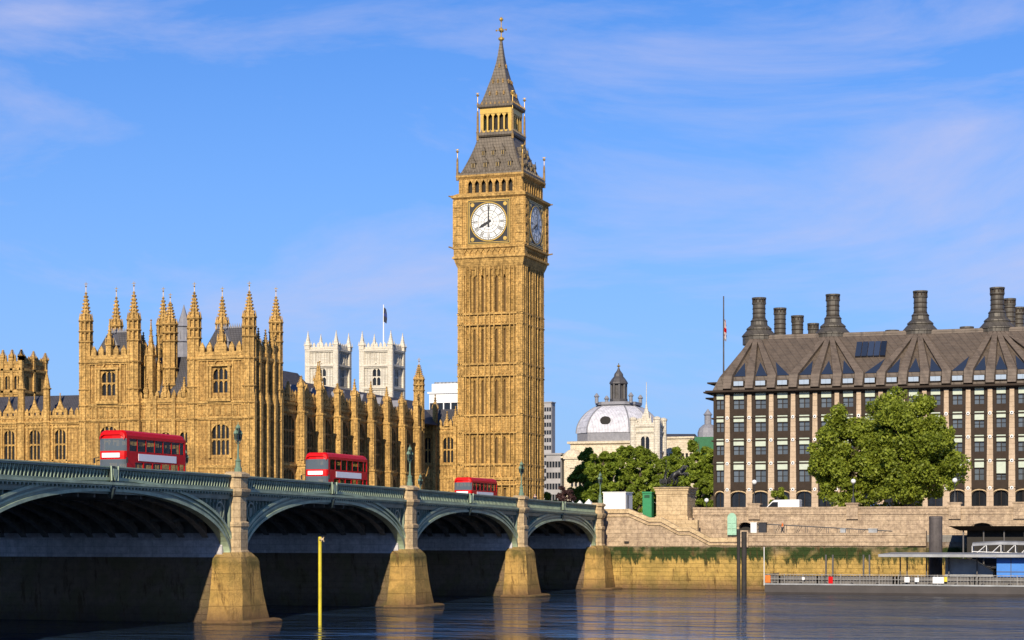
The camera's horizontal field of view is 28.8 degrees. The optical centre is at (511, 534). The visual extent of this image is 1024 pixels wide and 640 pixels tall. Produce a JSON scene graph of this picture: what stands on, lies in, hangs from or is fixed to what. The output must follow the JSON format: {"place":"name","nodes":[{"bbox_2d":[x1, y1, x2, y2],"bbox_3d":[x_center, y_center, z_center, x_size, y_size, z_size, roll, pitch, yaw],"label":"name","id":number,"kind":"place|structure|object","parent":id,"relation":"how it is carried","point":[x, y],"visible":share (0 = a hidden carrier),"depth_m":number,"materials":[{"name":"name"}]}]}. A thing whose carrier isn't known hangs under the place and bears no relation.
{"place":"outdoors","nodes":[
{"label":"outdoors","id":0,"kind":"place"},
{"bbox_2d":[0,281,457,491],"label":"palace","id":1,"kind":"structure","parent":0,"point":[179,378],"depth_m":303.59,"materials":[{"name":"stone"}]},
{"bbox_2d":[4,430,13,459],"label":"window","id":2,"kind":"structure","parent":1,"relation":"in","point":[9,434],"depth_m":313.26,"materials":[{"name":"black glass"}]},
{"bbox_2d":[29,430,39,459],"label":"window","id":3,"kind":"structure","parent":1,"relation":"in","point":[35,434],"depth_m":311.73,"materials":[{"name":"black glass"}]},
{"bbox_2d":[55,429,64,458],"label":"window","id":4,"kind":"structure","parent":1,"relation":"in","point":[60,433],"depth_m":310.29,"materials":[{"name":"black glass"}]},
{"bbox_2d":[100,426,115,433],"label":"window","id":5,"kind":"structure","parent":1,"relation":"in","point":[102,428],"depth_m":303.03,"materials":[{"name":"black glass"}]},
{"bbox_2d":[102,371,114,395],"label":"window","id":6,"kind":"structure","parent":1,"relation":"in","point":[108,384],"depth_m":302.95,"materials":[{"name":"black glass"}]},
{"bbox_2d":[180,432,186,453],"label":"window","id":7,"kind":"structure","parent":1,"relation":"in","point":[184,434],"depth_m":299.64,"materials":[{"name":"black glass"}]},
{"bbox_2d":[213,367,227,392],"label":"window","id":8,"kind":"structure","parent":1,"relation":"in","point":[220,380],"depth_m":296.80,"materials":[{"name":"black glass"}]},
{"bbox_2d":[212,424,228,454],"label":"window","id":9,"kind":"structure","parent":1,"relation":"in","point":[220,440],"depth_m":296.73,"materials":[{"name":"black glass"}]},
{"bbox_2d":[284,413,294,461],"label":"window","id":10,"kind":"structure","parent":1,"relation":"in","point":[289,419],"depth_m":307.58,"materials":[{"name":"black glass"}]},
{"bbox_2d":[284,468,294,478],"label":"window","id":11,"kind":"structure","parent":1,"relation":"in","point":[289,473],"depth_m":308.06,"materials":[{"name":"black glass"}]},
{"bbox_2d":[307,416,312,453],"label":"window","id":12,"kind":"structure","parent":1,"relation":"in","point":[309,419],"depth_m":314.87,"materials":[{"name":"black glass"}]},
{"bbox_2d":[325,419,330,452],"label":"window","id":13,"kind":"structure","parent":1,"relation":"in","point":[327,421],"depth_m":321.31,"materials":[{"name":"black glass"}]},
{"bbox_2d":[343,421,347,465],"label":"window","id":14,"kind":"structure","parent":1,"relation":"in","point":[345,423],"depth_m":327.81,"materials":[{"name":"black glass"}]},
{"bbox_2d":[360,423,364,467],"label":"window","id":15,"kind":"structure","parent":1,"relation":"in","point":[362,426],"depth_m":334.28,"materials":[{"name":"black glass"}]},
{"bbox_2d":[376,425,380,468],"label":"window","id":16,"kind":"structure","parent":1,"relation":"in","point":[378,428],"depth_m":340.79,"materials":[{"name":"black glass"}]},
{"bbox_2d":[392,427,395,469],"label":"window","id":17,"kind":"structure","parent":1,"relation":"in","point":[393,429],"depth_m":347.34,"materials":[{"name":"black glass"}]},
{"bbox_2d":[407,429,410,470],"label":"window","id":18,"kind":"structure","parent":1,"relation":"in","point":[408,431],"depth_m":354.02,"materials":[{"name":"black glass"}]},
{"bbox_2d":[425,437,430,462],"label":"window","id":19,"kind":"structure","parent":1,"relation":"in","point":[427,439],"depth_m":370.73,"materials":[{"name":"black glass"}]},
{"bbox_2d":[443,437,452,461],"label":"window","id":20,"kind":"structure","parent":1,"relation":"in","point":[448,441],"depth_m":369.47,"materials":[{"name":"black glass"}]},
{"bbox_2d":[304,330,352,389],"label":"abbey tower","id":21,"kind":"structure","parent":0,"point":[335,359],"depth_m":701.08,"materials":[{"name":"stone"}]},
{"bbox_2d":[321,368,325,384],"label":"window","id":22,"kind":"structure","parent":21,"relation":"in","point":[323,370],"depth_m":700.62,"materials":[{"name":"black glass"}]},
{"bbox_2d":[358,330,406,398],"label":"abbey tower","id":23,"kind":"structure","parent":0,"point":[381,367],"depth_m":694.18,"materials":[{"name":"stone"}]},
{"bbox_2d":[373,368,379,384],"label":"window","id":24,"kind":"structure","parent":23,"relation":"in","point":[376,371],"depth_m":693.98,"materials":[{"name":"black glass"}]},
{"bbox_2d":[427,391,457,409],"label":"modern block","id":25,"kind":"structure","parent":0,"point":[447,400],"depth_m":556.91,"materials":[{"name":"white concrete"}]},
{"bbox_2d":[432,382,457,391],"bbox_3d":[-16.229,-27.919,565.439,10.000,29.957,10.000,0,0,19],"label":"rooftop plant","id":26,"kind":"object","parent":25,"relation":"on","point":[443,386],"visible":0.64,"depth_m":561.29,"materials":[{"name":"paint"}]},
{"bbox_2d":[0,589,1023,639],"bbox_3d":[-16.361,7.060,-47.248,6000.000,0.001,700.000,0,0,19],"label":"river","id":27,"kind":"structure","parent":0,"point":[645,614],"depth_m":161.46,"materials":[{"name":"blue liquid"}]},
{"bbox_2d":[0,459,622,623],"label":"road bridge","id":28,"kind":"structure","parent":27,"relation":"in","point":[85,542],"depth_m":166.21,"materials":[{"name":"paint"}]},
{"bbox_2d":[93,430,185,470],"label":"double decker bus","id":29,"kind":"object","parent":28,"relation":"on","point":[117,449],"visible":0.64,"depth_m":158.33,"materials":[{"name":"red paint"}]},
{"bbox_2d":[234,424,242,471],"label":"bridge lamp","id":30,"kind":"object","parent":28,"relation":"on","point":[238,433],"visible":1,"depth_m":161.41,"materials":[{"name":"metal"}]},
{"bbox_2d":[301,452,367,484],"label":"double decker bus","id":31,"kind":"object","parent":28,"relation":"on","point":[320,467],"visible":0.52,"depth_m":194.05,"materials":[{"name":"red paint"}]},
{"bbox_2d":[406,446,412,485],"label":"bridge lamp","id":32,"kind":"object","parent":28,"relation":"on","point":[409,453],"visible":1,"depth_m":196.37,"materials":[{"name":"metal"}]},
{"bbox_2d":[454,477,496,495],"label":"double decker bus","id":33,"kind":"object","parent":28,"relation":"on","point":[463,484],"visible":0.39,"depth_m":253.84,"materials":[{"name":"red paint"}]},
{"bbox_2d":[519,460,523,494],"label":"bridge lamp","id":34,"kind":"object","parent":28,"relation":"on","point":[521,469],"visible":1,"depth_m":228.48,"materials":[{"name":"metal"}]},
{"bbox_2d":[598,473,602,502],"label":"bridge lamp","id":35,"kind":"object","parent":28,"relation":"on","point":[600,478],"visible":1,"depth_m":258.32,"materials":[{"name":"metal"}]},
{"bbox_2d":[318,537,323,625],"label":"river marker","id":36,"kind":"object","parent":27,"relation":"in","point":[320,539],"visible":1,"depth_m":154.27,"materials":[{"name":"yellow paint"}]},
{"bbox_2d":[604,509,736,589],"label":"stair wall","id":37,"kind":"structure","parent":27,"relation":"in","point":[647,552],"depth_m":257.63,"materials":[{"name":"beige stone"}]},
{"bbox_2d":[642,492,654,517],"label":"portable toilet","id":38,"kind":"object","parent":37,"relation":"on","point":[648,504],"visible":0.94,"depth_m":263.25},
{"bbox_2d":[643,494,650,516],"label":"door","id":39,"kind":"structure","parent":38,"relation":"in","point":[646,501],"depth_m":263.21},
{"bbox_2d":[737,529,739,593],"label":"mooring pile","id":40,"kind":"object","parent":27,"relation":"in","point":[738,561],"visible":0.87,"depth_m":235.55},
{"bbox_2d":[741,532,746,593],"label":"mooring pile","id":41,"kind":"object","parent":27,"relation":"in","point":[744,562],"visible":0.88,"depth_m":236.36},
{"bbox_2d":[740,530,995,589],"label":"landing wall","id":42,"kind":"structure","parent":27,"relation":"in","point":[795,553],"depth_m":250.49,"materials":[{"name":"beige stone"}]},
{"bbox_2d":[750,522,757,532],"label":"locker","id":43,"kind":"object","parent":42,"relation":"on","point":[754,527],"visible":0.93,"depth_m":256.16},
{"bbox_2d":[758,522,766,532],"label":"locker","id":44,"kind":"object","parent":42,"relation":"on","point":[762,527],"visible":0.93,"depth_m":255.82,"materials":[{"name":"metal"}]},
{"bbox_2d":[767,524,891,532],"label":"lattice gangway","id":45,"kind":"object","parent":42,"relation":"on","point":[822,527],"visible":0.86,"depth_m":254.27,"materials":[{"name":"metal"}]},
{"bbox_2d":[641,502,1023,537],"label":"embankment wall","id":46,"kind":"structure","parent":42,"relation":"on","point":[893,519],"depth_m":256.47,"materials":[{"name":"beige stone"}]},
{"bbox_2d":[653,487,698,530],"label":"statue plinth","id":47,"kind":"structure","parent":46,"relation":"on","point":[675,505],"depth_m":262.61,"materials":[{"name":"stone"}]},
{"bbox_2d":[659,460,689,486],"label":"chariot statue","id":48,"kind":"object","parent":47,"relation":"on","point":[675,475],"visible":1,"depth_m":263.85,"materials":[{"name":"brown metal"}]},
{"bbox_2d":[727,513,736,534],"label":"arched gate","id":49,"kind":"structure","parent":46,"relation":"attached to","point":[731,523],"depth_m":261.47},
{"bbox_2d":[851,479,855,502],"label":"globe lamp","id":50,"kind":"object","parent":46,"relation":"on","point":[853,481],"visible":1,"depth_m":256.92,"materials":[{"name":"black paint"}]},
{"bbox_2d":[952,478,956,501],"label":"globe lamp","id":51,"kind":"object","parent":46,"relation":"on","point":[954,480],"visible":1,"depth_m":252.70,"materials":[{"name":"black paint"}]},
{"bbox_2d":[764,547,1023,595],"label":"floating pontoon","id":52,"kind":"object","parent":27,"relation":"on","point":[967,577],"visible":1,"depth_m":231.43,"materials":[{"name":"paint"}]},
{"bbox_2d":[929,516,942,574],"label":"mooring pile","id":53,"kind":"object","parent":27,"relation":"in","point":[935,540],"visible":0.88,"depth_m":237.70,"materials":[{"name":"metal"}]},
{"bbox_2d":[949,526,1023,567],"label":"pier shelter","id":54,"kind":"object","parent":27,"relation":"in","point":[992,533],"visible":0.38,"depth_m":240.30,"materials":[{"name":"grey metal"}]},
{"bbox_2d":[0,0,1023,452],"label":"sky","id":55,"kind":"structure","parent":0,"point":[792,154],"materials":[{"name":"blue"}]},
{"bbox_2d":[544,402,555,498],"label":"office tower","id":56,"kind":"structure","parent":0,"point":[549,427],"depth_m":947.00,"materials":[{"name":"concrete"}]},
{"bbox_2d":[544,453,563,500],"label":"city block","id":57,"kind":"structure","parent":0,"point":[554,471],"depth_m":588.63,"materials":[{"name":"concrete"}]},
{"bbox_2d":[561,363,653,500],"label":"domed hall","id":58,"kind":"structure","parent":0,"point":[605,425],"depth_m":587.67,"materials":[{"name":"beige stone"}]},
{"bbox_2d":[568,465,646,487],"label":"terrace block","id":59,"kind":"structure","parent":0,"point":[574,484],"depth_m":544.49,"materials":[{"name":"beige stone"}]},
{"bbox_2d":[629,382,666,502],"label":"court tower","id":60,"kind":"structure","parent":0,"point":[646,432],"depth_m":496.82,"materials":[{"name":"stone"}]},
{"bbox_2d":[641,436,648,448],"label":"window","id":61,"kind":"structure","parent":60,"relation":"in","point":[644,439],"depth_m":496.93,"materials":[{"name":"black glass"}]},
{"bbox_2d":[667,436,694,456],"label":"slate roofed block","id":62,"kind":"structure","parent":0,"point":[680,442],"depth_m":514.11,"materials":[{"name":"beige stone"}]},
{"bbox_2d":[667,434,696,436],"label":"pitched roof","id":63,"kind":"structure","parent":62,"relation":"on","point":[674,435],"depth_m":518.80,"materials":[{"name":"stone"}]},
{"bbox_2d":[698,409,712,436],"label":"cupola building","id":64,"kind":"structure","parent":0,"point":[705,429],"depth_m":720.56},
{"bbox_2d":[723,296,723,371],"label":"flagpole","id":65,"kind":"object","parent":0,"point":[723,333],"visible":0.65,"depth_m":360.22,"materials":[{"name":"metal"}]},
{"bbox_2d":[972,541,1023,558],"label":"covered gangway","id":66,"kind":"object","parent":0,"point":[1000,543],"visible":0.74,"depth_m":236.30,"materials":[{"name":"paint"}]},
{"label":"ground","id":67,"kind":"structure","parent":0,"visible":0},
{"bbox_2d":[448,17,552,499],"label":"clock tower","id":68,"kind":"structure","parent":67,"relation":"on","point":[500,247],"depth_m":365.00,"materials":[{"name":"stone"}]},
{"bbox_2d":[544,491,557,500],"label":"leafy tree","id":69,"kind":"object","parent":67,"relation":"on","point":[547,495],"visible":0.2,"depth_m":390.43,"materials":[{"name":"green plant"}]},
{"bbox_2d":[556,485,575,502],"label":"purple tree","id":70,"kind":"object","parent":67,"relation":"on","point":[563,494],"visible":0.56,"depth_m":360.60,"materials":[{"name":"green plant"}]},
{"bbox_2d":[567,447,607,503],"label":"leafy tree","id":71,"kind":"object","parent":67,"relation":"on","point":[577,475],"visible":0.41,"depth_m":437.75,"materials":[{"name":"green plant"}]},
{"bbox_2d":[578,447,623,502],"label":"leafy tree","id":72,"kind":"object","parent":67,"relation":"on","point":[594,469],"visible":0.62,"depth_m":415.07,"materials":[{"name":"green plant"}]},
{"bbox_2d":[612,445,638,491],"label":"leafy tree","id":73,"kind":"object","parent":67,"relation":"on","point":[624,453],"visible":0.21,"depth_m":423.59,"materials":[{"name":"green plant"}]},
{"bbox_2d":[632,491,642,512],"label":"leafy tree","id":74,"kind":"object","parent":67,"relation":"on","point":[637,504],"visible":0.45,"depth_m":280.86,"materials":[{"name":"green plant"}]},
{"bbox_2d":[622,445,660,498],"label":"leafy tree","id":75,"kind":"object","parent":67,"relation":"on","point":[642,476],"visible":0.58,"depth_m":407.71,"materials":[{"name":"green plant"}]},
{"bbox_2d":[647,452,669,516],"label":"leafy tree","id":76,"kind":"object","parent":67,"relation":"on","point":[661,464],"visible":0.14,"depth_m":416.29,"materials":[{"name":"green plant"}]},
{"bbox_2d":[666,446,695,485],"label":"leafy tree","id":77,"kind":"object","parent":67,"relation":"on","point":[676,462],"visible":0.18,"depth_m":410.32,"materials":[{"name":"green plant"}]},
{"bbox_2d":[677,439,712,506],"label":"leafy tree","id":78,"kind":"object","parent":67,"relation":"on","point":[694,470],"visible":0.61,"depth_m":392.76,"materials":[{"name":"green plant"}]},
{"bbox_2d":[695,437,712,454],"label":"scaffold netting","id":79,"kind":"object","parent":67,"relation":"on","point":[704,441],"visible":0.21,"depth_m":481.31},
{"bbox_2d":[697,447,712,506],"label":"leafy tree","id":80,"kind":"object","parent":67,"relation":"on","point":[705,482],"visible":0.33,"depth_m":387.82,"materials":[{"name":"green plant"}]},
{"bbox_2d":[769,487,787,503],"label":"young tree","id":81,"kind":"object","parent":67,"relation":"on","point":[779,493],"visible":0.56,"depth_m":285.82,"materials":[{"name":"green plant"}]},
{"bbox_2d":[703,287,1023,506],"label":"office building","id":82,"kind":"structure","parent":67,"relation":"on","point":[778,393],"depth_m":352.07,"materials":[{"name":"brown stone"}]},
{"bbox_2d":[716,394,723,408],"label":"window","id":83,"kind":"structure","parent":82,"relation":"in","point":[720,397],"depth_m":357.75,"materials":[{"name":"grey glass"}]},
{"bbox_2d":[716,416,723,431],"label":"window","id":84,"kind":"structure","parent":82,"relation":"in","point":[720,422],"depth_m":357.75,"materials":[{"name":"grey glass"}]},
{"bbox_2d":[716,439,723,454],"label":"window","id":85,"kind":"structure","parent":82,"relation":"in","point":[720,445],"depth_m":357.75,"materials":[{"name":"grey glass"}]},
{"bbox_2d":[716,462,723,481],"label":"window","id":86,"kind":"structure","parent":82,"relation":"in","point":[720,468],"depth_m":357.75,"materials":[{"name":"grey glass"}]},
{"bbox_2d":[716,492,723,506],"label":"arcade window","id":87,"kind":"structure","parent":82,"relation":"in","point":[719,496],"depth_m":357.93,"materials":[{"name":"black glass"}]},
{"bbox_2d":[733,393,743,408],"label":"window","id":88,"kind":"structure","parent":82,"relation":"in","point":[738,402],"depth_m":356.62,"materials":[{"name":"grey glass"}]},
{"bbox_2d":[733,416,743,431],"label":"window","id":89,"kind":"structure","parent":82,"relation":"in","point":[738,424],"depth_m":356.71,"materials":[{"name":"grey glass"}]},
{"bbox_2d":[733,439,743,454],"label":"window","id":90,"kind":"structure","parent":82,"relation":"in","point":[738,448],"depth_m":356.71,"materials":[{"name":"grey glass"}]},
{"bbox_2d":[733,462,743,481],"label":"window","id":91,"kind":"structure","parent":82,"relation":"in","point":[738,472],"depth_m":356.71,"materials":[{"name":"grey glass"}]},
{"bbox_2d":[731,491,745,506],"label":"arcade window","id":92,"kind":"structure","parent":82,"relation":"in","point":[738,498],"depth_m":356.79,"materials":[{"name":"black glass"}]},
{"bbox_2d":[755,393,765,408],"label":"window","id":93,"kind":"structure","parent":82,"relation":"in","point":[760,398],"depth_m":355.32,"materials":[{"name":"grey glass"}]},
{"bbox_2d":[755,416,765,430],"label":"window","id":94,"kind":"structure","parent":82,"relation":"in","point":[760,423],"depth_m":355.32,"materials":[{"name":"grey glass"}]},
{"bbox_2d":[755,438,765,453],"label":"window","id":95,"kind":"structure","parent":82,"relation":"in","point":[760,446],"depth_m":355.32,"materials":[{"name":"grey glass"}]},
{"bbox_2d":[755,462,765,481],"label":"window","id":96,"kind":"structure","parent":82,"relation":"in","point":[760,469],"depth_m":355.32,"materials":[{"name":"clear glass"}]},
{"bbox_2d":[753,491,767,506],"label":"arcade window","id":97,"kind":"structure","parent":82,"relation":"in","point":[761,497],"depth_m":355.49,"materials":[{"name":"black glass"}]},
{"bbox_2d":[777,392,787,407],"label":"window","id":98,"kind":"structure","parent":82,"relation":"in","point":[782,397],"depth_m":354.02,"materials":[{"name":"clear glass"}]},
{"bbox_2d":[777,415,787,430],"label":"window","id":99,"kind":"structure","parent":82,"relation":"in","point":[782,423],"depth_m":354.02,"materials":[{"name":"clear glass"}]},
{"bbox_2d":[777,438,787,453],"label":"window","id":100,"kind":"structure","parent":82,"relation":"in","point":[782,446],"depth_m":354.02,"materials":[{"name":"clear glass"}]},
{"bbox_2d":[777,461,787,481],"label":"window","id":101,"kind":"structure","parent":82,"relation":"in","point":[782,469],"depth_m":354.02,"materials":[{"name":"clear glass"}]},
{"bbox_2d":[799,392,809,407],"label":"window","id":102,"kind":"structure","parent":82,"relation":"in","point":[804,397],"depth_m":352.72,"materials":[{"name":"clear glass"}]},
{"bbox_2d":[799,415,809,430],"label":"window","id":103,"kind":"structure","parent":82,"relation":"in","point":[804,422],"depth_m":352.72,"materials":[{"name":"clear glass"}]},
{"bbox_2d":[799,438,809,453],"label":"window","id":104,"kind":"structure","parent":82,"relation":"in","point":[803,444],"depth_m":352.81,"materials":[{"name":"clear glass"}]},
{"bbox_2d":[799,461,809,481],"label":"window","id":105,"kind":"structure","parent":82,"relation":"in","point":[803,475],"depth_m":352.81,"materials":[{"name":"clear glass"}]},
{"bbox_2d":[797,491,811,506],"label":"arcade window","id":106,"kind":"structure","parent":82,"relation":"in","point":[806,497],"depth_m":352.89,"materials":[{"name":"black glass"}]},
{"bbox_2d":[819,491,831,506],"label":"arcade window","id":107,"kind":"structure","parent":82,"relation":"in","point":[821,504],"depth_m":351.86,"materials":[{"name":"black glass"}]},
{"bbox_2d":[821,391,831,406],"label":"window","id":108,"kind":"structure","parent":82,"relation":"in","point":[826,399],"depth_m":351.43,"materials":[{"name":"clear glass"}]},
{"bbox_2d":[843,391,852,406],"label":"window","id":109,"kind":"structure","parent":82,"relation":"in","point":[847,395],"depth_m":350.23,"materials":[{"name":"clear glass"}]},
{"bbox_2d":[865,390,874,405],"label":"window","id":110,"kind":"structure","parent":82,"relation":"in","point":[869,394],"depth_m":348.95,"materials":[{"name":"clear glass"}]},
{"bbox_2d":[908,389,918,401],"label":"window","id":111,"kind":"structure","parent":82,"relation":"in","point":[911,391],"depth_m":346.32,"materials":[{"name":"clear glass"}]},
{"bbox_2d":[930,389,940,404],"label":"window","id":112,"kind":"structure","parent":82,"relation":"in","point":[936,393],"depth_m":345.23,"materials":[{"name":"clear glass"}]},
{"bbox_2d":[929,497,942,505],"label":"arcade window","id":113,"kind":"structure","parent":82,"relation":"in","point":[932,502],"depth_m":345.39,"materials":[{"name":"black glass"}]},
{"bbox_2d":[952,388,961,404],"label":"window","id":114,"kind":"structure","parent":82,"relation":"in","point":[957,392],"depth_m":344.05,"materials":[{"name":"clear glass"}]},
{"bbox_2d":[952,412,961,427],"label":"window","id":115,"kind":"structure","parent":82,"relation":"in","point":[957,418],"depth_m":344.05,"materials":[{"name":"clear glass"}]},
{"bbox_2d":[950,490,964,505],"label":"arcade window","id":116,"kind":"structure","parent":82,"relation":"in","point":[960,495],"depth_m":344.13,"materials":[{"name":"black glass"}]},
{"bbox_2d":[954,435,961,451],"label":"window","id":117,"kind":"structure","parent":82,"relation":"in","point":[959,440],"depth_m":344.05,"materials":[{"name":"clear glass"}]},
{"bbox_2d":[974,388,983,403],"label":"window","id":118,"kind":"structure","parent":82,"relation":"in","point":[979,392],"depth_m":342.87,"materials":[{"name":"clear glass"}]},
{"bbox_2d":[974,411,983,427],"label":"window","id":119,"kind":"structure","parent":82,"relation":"in","point":[979,418],"depth_m":342.79,"materials":[{"name":"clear glass"}]},
{"bbox_2d":[974,435,983,451],"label":"window","id":120,"kind":"structure","parent":82,"relation":"in","point":[979,442],"depth_m":342.87,"materials":[{"name":"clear glass"}]},
{"bbox_2d":[974,459,983,479],"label":"window","id":121,"kind":"structure","parent":82,"relation":"in","point":[979,466],"depth_m":342.87,"materials":[{"name":"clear glass"}]},
{"bbox_2d":[972,490,986,505],"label":"arcade window","id":122,"kind":"structure","parent":82,"relation":"in","point":[978,496],"depth_m":343.04,"materials":[{"name":"black glass"}]},
{"bbox_2d":[996,387,1005,403],"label":"window","id":123,"kind":"structure","parent":82,"relation":"in","point":[1001,391],"depth_m":341.62,"materials":[{"name":"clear glass"}]},
{"bbox_2d":[996,411,1005,426],"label":"window","id":124,"kind":"structure","parent":82,"relation":"in","point":[1001,418],"depth_m":341.70,"materials":[{"name":"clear glass"}]},
{"bbox_2d":[996,435,1005,450],"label":"window","id":125,"kind":"structure","parent":82,"relation":"in","point":[1001,441],"depth_m":341.62,"materials":[{"name":"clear glass"}]},
{"bbox_2d":[996,459,1005,479],"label":"window","id":126,"kind":"structure","parent":82,"relation":"in","point":[1001,465],"depth_m":341.54,"materials":[{"name":"white glass"}]},
{"bbox_2d":[994,490,1007,505],"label":"arcade window","id":127,"kind":"structure","parent":82,"relation":"in","point":[1000,496],"depth_m":341.79,"materials":[{"name":"black glass"}]},
{"bbox_2d":[1016,489,1023,501],"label":"arcade window","id":128,"kind":"structure","parent":82,"relation":"in","point":[1019,494],"depth_m":340.87,"materials":[{"name":"black glass"}]},
{"bbox_2d":[1018,387,1023,402],"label":"window","id":129,"kind":"structure","parent":82,"relation":"in","point":[1020,389],"depth_m":340.54,"materials":[{"name":"grey glass"}]},
{"bbox_2d":[1018,411,1023,426],"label":"window","id":130,"kind":"structure","parent":82,"relation":"in","point":[1020,415],"depth_m":340.66,"materials":[{"name":"grey glass"}]},
{"bbox_2d":[1018,434,1023,450],"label":"window","id":131,"kind":"structure","parent":82,"relation":"in","point":[1020,439],"depth_m":340.62,"materials":[{"name":"grey glass"}]},
{"bbox_2d":[1018,458,1023,479],"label":"window","id":132,"kind":"structure","parent":82,"relation":"in","point":[1020,463],"depth_m":340.62,"materials":[{"name":"grey glass"}]},
{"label":"pavement","id":133,"kind":"structure","parent":0,"visible":0},
{"bbox_2d":[602,492,632,508],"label":"site cabin","id":134,"kind":"object","parent":133,"relation":"on","point":[617,500],"visible":0.76,"depth_m":273.03,"materials":[{"name":"metal"}]},
{"bbox_2d":[767,499,801,506],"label":"white van","id":135,"kind":"object","parent":133,"relation":"on","point":[787,503],"visible":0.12,"depth_m":278.39,"materials":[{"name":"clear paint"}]},
{"bbox_2d":[806,402,880,506],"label":"plane tree","id":136,"kind":"object","parent":133,"relation":"on","point":[828,471],"visible":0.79,"depth_m":267.11,"materials":[{"name":"green plant"}]},
{"bbox_2d":[851,386,971,506],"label":"plane tree","id":137,"kind":"object","parent":133,"relation":"on","point":[923,448],"visible":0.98,"depth_m":262.18,"materials":[{"name":"green plant"}]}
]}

